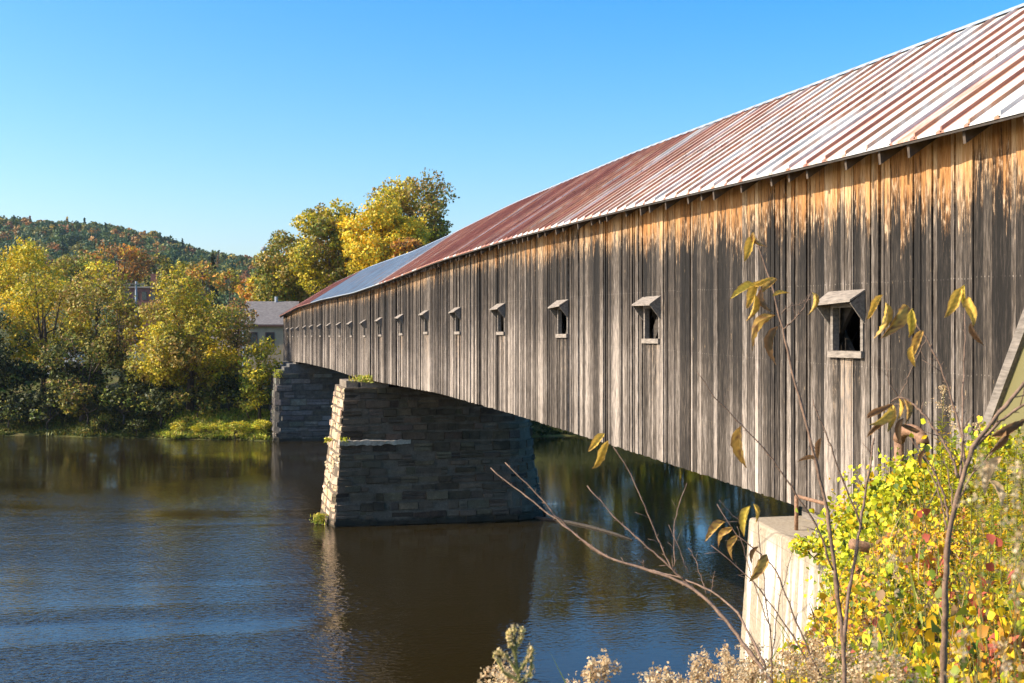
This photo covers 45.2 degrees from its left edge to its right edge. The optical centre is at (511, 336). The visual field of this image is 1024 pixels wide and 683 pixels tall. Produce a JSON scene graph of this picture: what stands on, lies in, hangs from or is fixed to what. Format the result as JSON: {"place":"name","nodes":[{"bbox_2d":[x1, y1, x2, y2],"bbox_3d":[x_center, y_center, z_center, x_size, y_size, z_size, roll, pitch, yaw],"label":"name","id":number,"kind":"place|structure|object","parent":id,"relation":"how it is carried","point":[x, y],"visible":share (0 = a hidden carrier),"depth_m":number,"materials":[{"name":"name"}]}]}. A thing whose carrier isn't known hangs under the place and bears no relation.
{"place":"outdoors","nodes":[
{"label":"outdoors","id":0,"kind":"place"},
{"bbox_2d":[0,435,801,682],"bbox_3d":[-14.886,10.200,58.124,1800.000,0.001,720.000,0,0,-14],"label":"river","id":1,"kind":"structure","parent":0,"point":[137,560],"depth_m":53.15,"materials":[{"name":"blue liquid"}]},
{"bbox_2d":[319,379,545,526],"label":"stone pier","id":2,"kind":"structure","parent":1,"relation":"in","point":[405,455],"depth_m":67.30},
{"bbox_2d":[535,516,632,539],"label":"floating log","id":3,"kind":"object","parent":1,"relation":"on","point":[578,523],"visible":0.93,"depth_m":66.06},
{"bbox_2d":[0,240,1023,682],"bbox_3d":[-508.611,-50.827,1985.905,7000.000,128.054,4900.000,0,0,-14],"label":"ground","id":4,"kind":"structure","parent":0,"point":[222,406],"depth_m":128.28,"materials":[{"name":"plant"}]},
{"bbox_2d":[0,392,35,427],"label":"shrub","id":5,"kind":"object","parent":4,"relation":"on","point":[6,404],"visible":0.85,"depth_m":127.36,"materials":[{"name":"green plant"}]},
{"bbox_2d":[0,312,39,422],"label":"dark tree","id":6,"kind":"object","parent":4,"relation":"on","point":[18,381],"visible":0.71,"depth_m":129.00,"materials":[{"name":"green plant"}]},
{"bbox_2d":[0,358,62,406],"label":"shrub","id":7,"kind":"object","parent":4,"relation":"on","point":[30,381],"visible":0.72,"depth_m":129.58,"materials":[{"name":"green plant"}]},
{"bbox_2d":[0,236,69,360],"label":"willow tree","id":8,"kind":"object","parent":4,"relation":"on","point":[22,258],"visible":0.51,"depth_m":149.79,"materials":[{"name":"yellow plant"}]},
{"bbox_2d":[12,391,75,429],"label":"shrub","id":9,"kind":"object","parent":4,"relation":"on","point":[36,399],"visible":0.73,"depth_m":127.12,"materials":[{"name":"green plant"}]},
{"bbox_2d":[0,267,91,397],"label":"maple tree","id":10,"kind":"object","parent":4,"relation":"on","point":[30,312],"visible":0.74,"depth_m":135.62,"materials":[{"name":"yellow plant"}]},
{"bbox_2d":[50,249,103,320],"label":"olive maple","id":11,"kind":"object","parent":4,"relation":"on","point":[64,262],"visible":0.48,"depth_m":237.85,"materials":[{"name":"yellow plant"}]},
{"bbox_2d":[46,361,110,393],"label":"shrub","id":12,"kind":"object","parent":4,"relation":"on","point":[69,369],"visible":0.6,"depth_m":128.66,"materials":[{"name":"green plant"}]},
{"bbox_2d":[34,325,126,421],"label":"tree","id":13,"kind":"object","parent":4,"relation":"on","point":[97,351],"visible":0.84,"depth_m":128.19,"materials":[{"name":"green plant"}]},
{"bbox_2d":[55,383,109,424],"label":"shrub","id":14,"kind":"object","parent":4,"relation":"on","point":[74,397],"visible":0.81,"depth_m":124.29,"materials":[{"name":"green plant"}]},
{"bbox_2d":[54,258,147,373],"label":"ash tree","id":15,"kind":"object","parent":4,"relation":"on","point":[83,322],"visible":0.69,"depth_m":133.59,"materials":[{"name":"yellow plant"}]},
{"bbox_2d":[90,413,118,432],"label":"shrub","id":16,"kind":"object","parent":4,"relation":"on","point":[106,421],"visible":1,"depth_m":125.34,"materials":[{"name":"green plant"}]},
{"bbox_2d":[78,242,157,306],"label":"copper tree","id":17,"kind":"object","parent":4,"relation":"on","point":[132,254],"visible":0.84,"depth_m":263.73,"materials":[{"name":"orange plant"}]},
{"bbox_2d":[97,286,144,406],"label":"alder tree","id":18,"kind":"object","parent":4,"relation":"on","point":[132,332],"visible":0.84,"depth_m":130.49,"materials":[{"name":"green plant"}]},
{"bbox_2d":[91,383,155,423],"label":"shrub","id":19,"kind":"object","parent":4,"relation":"on","point":[123,393],"visible":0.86,"depth_m":125.00,"materials":[{"name":"green plant"}]},
{"bbox_2d":[123,418,149,436],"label":"shrub","id":20,"kind":"object","parent":4,"relation":"on","point":[137,424],"visible":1,"depth_m":123.77,"materials":[{"name":"green plant"}]},
{"bbox_2d":[120,274,169,352],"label":"brick building","id":21,"kind":"structure","parent":4,"relation":"on","point":[143,293],"depth_m":231.00,"materials":[{"name":"brown brick"}]},
{"bbox_2d":[113,360,177,394],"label":"shrub","id":22,"kind":"object","parent":4,"relation":"on","point":[124,382],"visible":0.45,"depth_m":127.96,"materials":[{"name":"green plant"}]},
{"bbox_2d":[138,251,175,283],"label":"hill maple","id":23,"kind":"object","parent":4,"relation":"on","point":[161,259],"visible":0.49,"depth_m":329.17,"materials":[{"name":"green plant"}]},
{"bbox_2d":[136,385,182,426],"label":"shrub","id":24,"kind":"object","parent":4,"relation":"on","point":[162,402],"visible":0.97,"depth_m":124.29,"materials":[{"name":"green plant"}]},
{"bbox_2d":[0,215,335,333],"bbox_3d":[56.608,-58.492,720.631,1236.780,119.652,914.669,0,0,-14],"label":"hillside forest","id":25,"kind":"object","parent":4,"relation":"on","point":[58,238],"visible":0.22,"depth_m":654.46,"materials":[{"name":"green plant"}]},
{"bbox_2d":[121,264,255,413],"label":"round tree","id":26,"kind":"object","parent":4,"relation":"on","point":[174,355],"visible":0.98,"depth_m":125.60,"materials":[{"name":"yellow plant"}]},
{"bbox_2d":[169,382,227,416],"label":"shrub","id":27,"kind":"object","parent":4,"relation":"on","point":[202,396],"visible":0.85,"depth_m":125.98,"materials":[{"name":"green plant"}]},
{"bbox_2d":[183,260,219,331],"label":"gold tree","id":28,"kind":"object","parent":4,"relation":"on","point":[192,272],"visible":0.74,"depth_m":289.14,"materials":[{"name":"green plant"}]},
{"bbox_2d":[212,268,242,310],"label":"amber tree","id":29,"kind":"object","parent":4,"relation":"on","point":[230,274],"visible":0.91,"depth_m":279.14,"materials":[{"name":"yellow plant"}]},
{"bbox_2d":[208,372,247,410],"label":"shrub","id":30,"kind":"object","parent":4,"relation":"on","point":[231,390],"visible":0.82,"depth_m":125.18,"materials":[{"name":"green plant"}]},
{"bbox_2d":[210,296,258,351],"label":"brown tree","id":31,"kind":"object","parent":4,"relation":"on","point":[244,305],"visible":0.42,"depth_m":134.07,"materials":[{"name":"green plant"}]},
{"bbox_2d":[218,419,251,439],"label":"shrub","id":32,"kind":"object","parent":4,"relation":"on","point":[237,425],"visible":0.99,"depth_m":120.99,"materials":[{"name":"green plant"}]},
{"bbox_2d":[234,273,264,300],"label":"orange tree","id":33,"kind":"object","parent":4,"relation":"on","point":[249,282],"visible":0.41,"depth_m":183.55,"materials":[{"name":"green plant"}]},
{"bbox_2d":[231,388,270,418],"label":"shrub","id":34,"kind":"object","parent":4,"relation":"on","point":[253,403],"visible":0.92,"depth_m":124.42,"materials":[{"name":"green plant"}]},
{"bbox_2d":[237,336,282,419],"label":"hedge bush","id":35,"kind":"object","parent":4,"relation":"on","point":[260,377],"visible":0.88,"depth_m":124.47,"materials":[{"name":"green plant"}]},
{"bbox_2d":[241,297,299,369],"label":"house","id":36,"kind":"structure","parent":4,"relation":"on","point":[269,321],"depth_m":153.00,"materials":[{"name":"grey"}]},
{"bbox_2d":[250,229,316,302],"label":"green tree","id":37,"kind":"object","parent":4,"relation":"on","point":[283,288],"visible":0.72,"depth_m":162.27,"materials":[{"name":"green plant"}]},
{"bbox_2d":[0,405,572,439],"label":"shore grass","id":38,"kind":"structure","parent":4,"relation":"on","point":[220,417],"depth_m":126.36,"materials":[{"name":"green plant"}]},
{"bbox_2d":[268,362,354,441],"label":"stone abutment","id":39,"kind":"object","parent":4,"relation":"on","point":[300,407],"visible":0.43,"depth_m":120.11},
{"bbox_2d":[286,197,361,294],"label":"oak tree","id":40,"kind":"object","parent":4,"relation":"on","point":[330,268],"visible":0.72,"depth_m":157.57,"materials":[{"name":"green plant"}]},
{"bbox_2d":[336,191,434,274],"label":"yellow maple","id":41,"kind":"object","parent":4,"relation":"on","point":[388,224],"visible":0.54,"depth_m":153.27,"materials":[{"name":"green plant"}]},
{"bbox_2d":[390,236,424,256],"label":"russet tree","id":42,"kind":"object","parent":4,"relation":"on","point":[408,243],"visible":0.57,"depth_m":148.88,"materials":[{"name":"orange plant"}]},
{"bbox_2d":[363,167,459,243],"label":"tall tree","id":43,"kind":"object","parent":4,"relation":"on","point":[401,195],"visible":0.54,"depth_m":168.15,"materials":[{"name":"green plant"}]},
{"bbox_2d":[477,658,517,682],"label":"goldenrod","id":44,"kind":"object","parent":4,"relation":"on","point":[493,671],"visible":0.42,"depth_m":5.10,"materials":[{"name":"beige plant"}]},
{"bbox_2d":[492,624,535,682],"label":"mullein spike","id":45,"kind":"object","parent":4,"relation":"on","point":[514,646],"visible":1,"depth_m":2.90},
{"bbox_2d":[565,656,614,682],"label":"goldenrod","id":46,"kind":"object","parent":4,"relation":"on","point":[591,676],"visible":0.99,"depth_m":5.24,"materials":[{"name":"beige plant"}]},
{"bbox_2d":[575,648,621,682],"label":"goldenrod","id":47,"kind":"object","parent":4,"relation":"on","point":[605,661],"visible":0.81,"depth_m":5.29,"materials":[{"name":"beige plant"}]},
{"bbox_2d":[491,433,772,682],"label":"sapling","id":48,"kind":"object","parent":4,"relation":"on","point":[602,450],"visible":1,"depth_m":5.97,"materials":[{"name":"brown plant"}]},
{"bbox_2d":[632,661,677,682],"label":"goldenrod","id":49,"kind":"object","parent":4,"relation":"on","point":[646,676],"visible":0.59,"depth_m":5.35,"materials":[{"name":"beige plant"}]},
{"bbox_2d":[647,661,688,682],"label":"goldenrod","id":50,"kind":"object","parent":4,"relation":"on","point":[664,678],"visible":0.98,"depth_m":5.22,"materials":[{"name":"beige plant"}]},
{"bbox_2d":[675,654,714,682],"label":"goldenrod","id":51,"kind":"object","parent":4,"relation":"on","point":[694,674],"visible":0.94,"depth_m":5.59,"materials":[{"name":"beige plant"}]},
{"bbox_2d":[684,645,722,682],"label":"goldenrod","id":52,"kind":"object","parent":4,"relation":"on","point":[706,659],"visible":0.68,"depth_m":5.82,"materials":[{"name":"beige plant"}]},
{"bbox_2d":[705,653,751,682],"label":"goldenrod","id":53,"kind":"object","parent":4,"relation":"on","point":[725,669],"visible":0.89,"depth_m":5.68,"materials":[{"name":"beige plant"}]},
{"bbox_2d":[724,656,769,682],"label":"goldenrod","id":54,"kind":"object","parent":4,"relation":"on","point":[753,670],"visible":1,"depth_m":5.39,"materials":[{"name":"beige plant"}]},
{"bbox_2d":[705,500,821,682],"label":"sapling","id":55,"kind":"object","parent":4,"relation":"on","point":[763,562],"visible":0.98,"depth_m":5.64,"materials":[{"name":"brown plant"}]},
{"bbox_2d":[697,232,874,682],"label":"sapling","id":56,"kind":"object","parent":4,"relation":"on","point":[757,325],"visible":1,"depth_m":5.25,"materials":[{"name":"brown plant"}]},
{"bbox_2d":[764,641,810,682],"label":"goldenrod","id":57,"kind":"object","parent":4,"relation":"on","point":[790,668],"visible":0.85,"depth_m":6.19,"materials":[{"name":"beige plant"}]},
{"bbox_2d":[555,453,1023,682],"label":"weed stalks","id":58,"kind":"object","parent":4,"relation":"on","point":[914,589],"visible":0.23,"depth_m":9.28,"materials":[{"name":"green plant"}]},
{"bbox_2d":[738,516,843,682],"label":"concrete abutment","id":59,"kind":"object","parent":4,"relation":"on","point":[776,535],"visible":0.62,"depth_m":18.33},
{"bbox_2d":[279,3,1023,527],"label":"covered bridge","id":60,"kind":"structure","parent":59,"relation":"on","point":[591,303],"depth_m":21.81,"materials":[{"name":"brown wood"}]},
{"bbox_2d":[489,303,504,334],"bbox_3d":[-0.416,-0.541,38.604,0.350,0.990,1.060,0,0,-14],"label":"window","id":61,"kind":"structure","parent":60,"relation":"in","point":[501,311],"depth_m":38.85,"materials":[{"name":"grey wood"}]},
{"bbox_2d":[548,299,568,337],"bbox_3d":[1.247,-0.460,32.113,0.350,0.990,1.060,0,0,-14],"label":"window","id":62,"kind":"structure","parent":60,"relation":"in","point":[557,312],"depth_m":32.26,"materials":[{"name":"grey wood"}]},
{"bbox_2d":[632,295,660,342],"bbox_3d":[2.859,-0.348,25.817,0.350,0.990,1.060,0,0,-14],"label":"window","id":63,"kind":"structure","parent":60,"relation":"in","point":[654,302],"depth_m":25.93,"materials":[{"name":"grey wood"}]},
{"bbox_2d":[817,289,864,357],"bbox_3d":[4.844,-0.182,18.067,0.350,0.990,1.060,0,0,-14],"label":"window","id":64,"kind":"structure","parent":60,"relation":"in","point":[826,306],"depth_m":18.13,"materials":[{"name":"grey wood"}]},
{"bbox_2d":[794,494,846,529],"bbox_3d":[4.606,2.647,17.284,0.056,0.565,2.646,0,0,-14],"label":"pipe railing","id":65,"kind":"object","parent":59,"relation":"on","point":[796,506],"visible":0.43,"depth_m":18.51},
{"bbox_2d":[794,652,839,682],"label":"goldenrod","id":66,"kind":"object","parent":4,"relation":"on","point":[812,669],"visible":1,"depth_m":5.60,"materials":[{"name":"beige plant"}]},
{"bbox_2d":[797,636,841,682],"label":"goldenrod","id":67,"kind":"object","parent":4,"relation":"on","point":[825,649],"visible":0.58,"depth_m":6.45,"materials":[{"name":"beige plant"}]},
{"bbox_2d":[822,640,876,682],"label":"goldenrod","id":68,"kind":"object","parent":4,"relation":"on","point":[851,659],"visible":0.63,"depth_m":5.80,"materials":[{"name":"beige plant"}]},
{"bbox_2d":[836,647,880,682],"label":"goldenrod","id":69,"kind":"object","parent":4,"relation":"on","point":[864,671],"visible":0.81,"depth_m":5.43,"materials":[{"name":"beige plant"}]},
{"bbox_2d":[850,611,892,681],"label":"weed","id":70,"kind":"object","parent":4,"relation":"on","point":[889,617],"visible":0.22,"depth_m":7.39,"materials":[{"name":"yellow plant"}]},
{"bbox_2d":[860,627,907,682],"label":"seed head","id":71,"kind":"object","parent":4,"relation":"on","point":[875,644],"visible":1,"depth_m":1.99},
{"bbox_2d":[864,588,913,682],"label":"weed","id":72,"kind":"object","parent":4,"relation":"on","point":[898,618],"visible":0.37,"depth_m":6.96,"materials":[{"name":"green plant"}]},
{"bbox_2d":[877,550,906,673],"bbox_3d":[0.815,1.387,2.595,0.065,1.882,0.068,0,0,-22],"label":"seed head","id":73,"kind":"object","parent":4,"relation":"on","point":[896,566],"visible":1,"depth_m":2.60},
{"bbox_2d":[864,547,920,624],"bbox_3d":[2.961,1.990,9.597,0.420,0.777,0.325,0,0,37],"label":"weed","id":74,"kind":"object","parent":4,"relation":"on","point":[891,587],"visible":0.44,"depth_m":9.59,"materials":[{"name":"yellow plant"}]},
{"bbox_2d":[769,472,1023,682],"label":"ground cover","id":75,"kind":"object","parent":4,"relation":"on","point":[856,616],"visible":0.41,"depth_m":9.50,"materials":[{"name":"yellow plant"}]},
{"bbox_2d":[880,535,916,621],"bbox_3d":[3.369,2.103,10.700,0.300,0.740,0.436,0,0,-12],"label":"weed","id":76,"kind":"object","parent":4,"relation":"on","point":[884,541],"visible":0.18,"depth_m":10.65,"materials":[{"name":"yellow plant"}]},
{"bbox_2d":[876,648,925,682],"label":"goldenrod","id":77,"kind":"object","parent":4,"relation":"on","point":[896,676],"visible":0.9,"depth_m":5.20,"materials":[{"name":"beige plant"}]},
{"bbox_2d":[869,625,935,682],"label":"weed","id":78,"kind":"object","parent":4,"relation":"on","point":[918,669],"visible":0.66,"depth_m":6.59,"materials":[{"name":"yellow plant"}]},
{"bbox_2d":[786,415,1023,632],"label":"grape vine","id":79,"kind":"object","parent":4,"relation":"on","point":[890,485],"visible":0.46,"depth_m":14.09,"materials":[{"name":"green plant"}]},
{"bbox_2d":[877,600,934,682],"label":"weed","id":80,"kind":"object","parent":4,"relation":"on","point":[929,634],"visible":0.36,"depth_m":8.32,"materials":[{"name":"yellow plant"}]},
{"bbox_2d":[893,424,929,529],"bbox_3d":[4.815,1.798,14.855,0.147,1.486,0.662,0,0,-14],"label":"vent pipe","id":81,"kind":"object","parent":4,"relation":"on","point":[905,434],"visible":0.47,"depth_m":14.86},
{"bbox_2d":[898,628,950,682],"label":"weed","id":82,"kind":"object","parent":4,"relation":"on","point":[928,651],"visible":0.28,"depth_m":7.31,"materials":[{"name":"yellow plant"}]},
{"bbox_2d":[913,508,954,614],"bbox_3d":[3.440,1.869,10.006,0.302,0.946,0.348,0,0,34],"label":"weed","id":83,"kind":"object","parent":4,"relation":"on","point":[928,559],"visible":0.48,"depth_m":10.00,"materials":[{"name":"yellow plant"}]},
{"bbox_2d":[904,539,963,650],"bbox_3d":[2.945,1.939,8.590,0.428,1.011,0.272,0,0,33],"label":"weed","id":84,"kind":"object","parent":4,"relation":"on","point":[938,594],"visible":0.35,"depth_m":8.59,"materials":[{"name":"green plant"}]},
{"bbox_2d":[925,384,950,527],"bbox_3d":[4.396,1.420,12.601,0.284,1.871,0.264,0,0,-41],"label":"goldenrod","id":85,"kind":"object","parent":4,"relation":"on","point":[941,476],"visible":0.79,"depth_m":12.59,"materials":[{"name":"green plant"}]},
{"bbox_2d":[900,645,975,682],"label":"weed","id":86,"kind":"object","parent":4,"relation":"on","point":[935,651],"visible":0.59,"depth_m":6.58,"materials":[{"name":"yellow plant"}]},
{"bbox_2d":[866,285,1023,682],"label":"sapling","id":87,"kind":"object","parent":4,"relation":"on","point":[905,314],"visible":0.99,"depth_m":4.30,"materials":[{"name":"brown plant"}]},
{"bbox_2d":[926,625,974,682],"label":"seed head","id":88,"kind":"object","parent":4,"relation":"on","point":[963,648],"visible":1,"depth_m":1.90},
{"bbox_2d":[926,600,983,682],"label":"weed","id":89,"kind":"object","parent":4,"relation":"on","point":[951,620],"visible":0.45,"depth_m":7.65,"materials":[{"name":"yellow plant"}]},
{"bbox_2d":[941,404,969,537],"bbox_3d":[4.443,1.508,12.400,0.284,1.649,0.264,0,0,-38],"label":"goldenrod","id":90,"kind":"object","parent":4,"relation":"on","point":[951,432],"visible":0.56,"depth_m":12.40,"materials":[{"name":"green plant"}]},
{"bbox_2d":[955,497,982,625],"bbox_3d":[3.665,1.795,9.814,0.254,1.036,0.273,0,0,-29],"label":"goldenrod","id":91,"kind":"object","parent":4,"relation":"on","point":[971,541],"visible":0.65,"depth_m":9.80,"materials":[{"name":"green plant"}]},
{"bbox_2d":[958,421,987,534],"bbox_3d":[4.603,1.557,12.198,0.284,1.445,0.264,0,0,-29],"label":"goldenrod","id":92,"kind":"object","parent":4,"relation":"on","point":[977,428],"visible":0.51,"depth_m":12.19,"materials":[{"name":"green plant"}]},
{"bbox_2d":[949,606,999,682],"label":"weed","id":93,"kind":"object","parent":4,"relation":"on","point":[955,669],"visible":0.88,"depth_m":6.27,"materials":[{"name":"yellow plant"}]},
{"bbox_2d":[962,534,1002,662],"bbox_3d":[3.293,1.842,8.618,0.302,0.906,0.348,0,0,12],"label":"weed","id":94,"kind":"object","parent":4,"relation":"on","point":[991,538],"visible":0.38,"depth_m":8.62,"materials":[{"name":"green plant"}]},
{"bbox_2d":[954,447,1013,682],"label":"seed head","id":95,"kind":"object","parent":4,"relation":"on","point":[984,468],"visible":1,"depth_m":1.50},
{"bbox_2d":[956,575,1017,682],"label":"weed","id":96,"kind":"object","parent":4,"relation":"on","point":[991,651],"visible":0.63,"depth_m":7.26,"materials":[{"name":"yellow plant"}]},
{"bbox_2d":[975,504,1003,637],"bbox_3d":[3.564,1.762,9.187,0.246,1.016,0.237,0,0,20],"label":"goldenrod","id":97,"kind":"object","parent":4,"relation":"on","point":[989,550],"visible":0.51,"depth_m":9.20,"materials":[{"name":"green plant"}]},
{"bbox_2d":[958,309,1023,507],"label":"wing panel","id":98,"kind":"structure","parent":4,"relation":"on","point":[1010,379],"depth_m":13.64,"materials":[{"name":"green wood"}]},
{"bbox_2d":[979,570,1023,681],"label":"weed","id":99,"kind":"object","parent":4,"relation":"on","point":[1001,631],"visible":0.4,"depth_m":7.49,"materials":[{"name":"yellow plant"}]},
{"bbox_2d":[988,490,1014,621],"bbox_3d":[3.567,1.675,8.987,0.254,1.110,0.273,0,0,-24],"label":"goldenrod","id":100,"kind":"object","parent":4,"relation":"on","point":[1001,552],"visible":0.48,"depth_m":9.00,"materials":[{"name":"green plant"}]},
{"bbox_2d":[987,607,1023,680],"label":"weed","id":101,"kind":"object","parent":4,"relation":"on","point":[992,614],"visible":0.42,"depth_m":7.49,"materials":[{"name":"yellow plant"}]},
{"bbox_2d":[987,459,1023,682],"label":"seed head","id":102,"kind":"object","parent":4,"relation":"on","point":[1016,466],"visible":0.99,"depth_m":1.60},
{"bbox_2d":[995,457,1017,580],"bbox_3d":[4.090,1.623,10.197,0.254,1.250,0.273,0,0,11],"label":"goldenrod","id":103,"kind":"object","parent":4,"relation":"on","point":[1007,482],"visible":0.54,"depth_m":10.20,"materials":[{"name":"green plant"}]},
{"bbox_2d":[995,504,1023,622],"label":"goldenrod","id":104,"kind":"object","parent":4,"relation":"on","point":[1019,521],"visible":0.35,"depth_m":8.58,"materials":[{"name":"green plant"}]},
{"bbox_2d":[995,525,1023,682],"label":"seed head","id":105,"kind":"object","parent":4,"relation":"on","point":[1017,570],"visible":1,"depth_m":1.34},
{"bbox_2d":[1004,428,1023,562],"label":"goldenrod","id":106,"kind":"object","parent":4,"relation":"on","point":[1015,442],"visible":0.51,"depth_m":11.19,"materials":[{"name":"green plant"}]},
{"bbox_2d":[0,0,1023,260],"label":"sky","id":107,"kind":"structure","parent":0,"point":[210,125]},
{"bbox_2d":[990,638,1012,682],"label":"seed head","id":108,"kind":"object","parent":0,"point":[1003,666],"visible":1,"depth_m":1.71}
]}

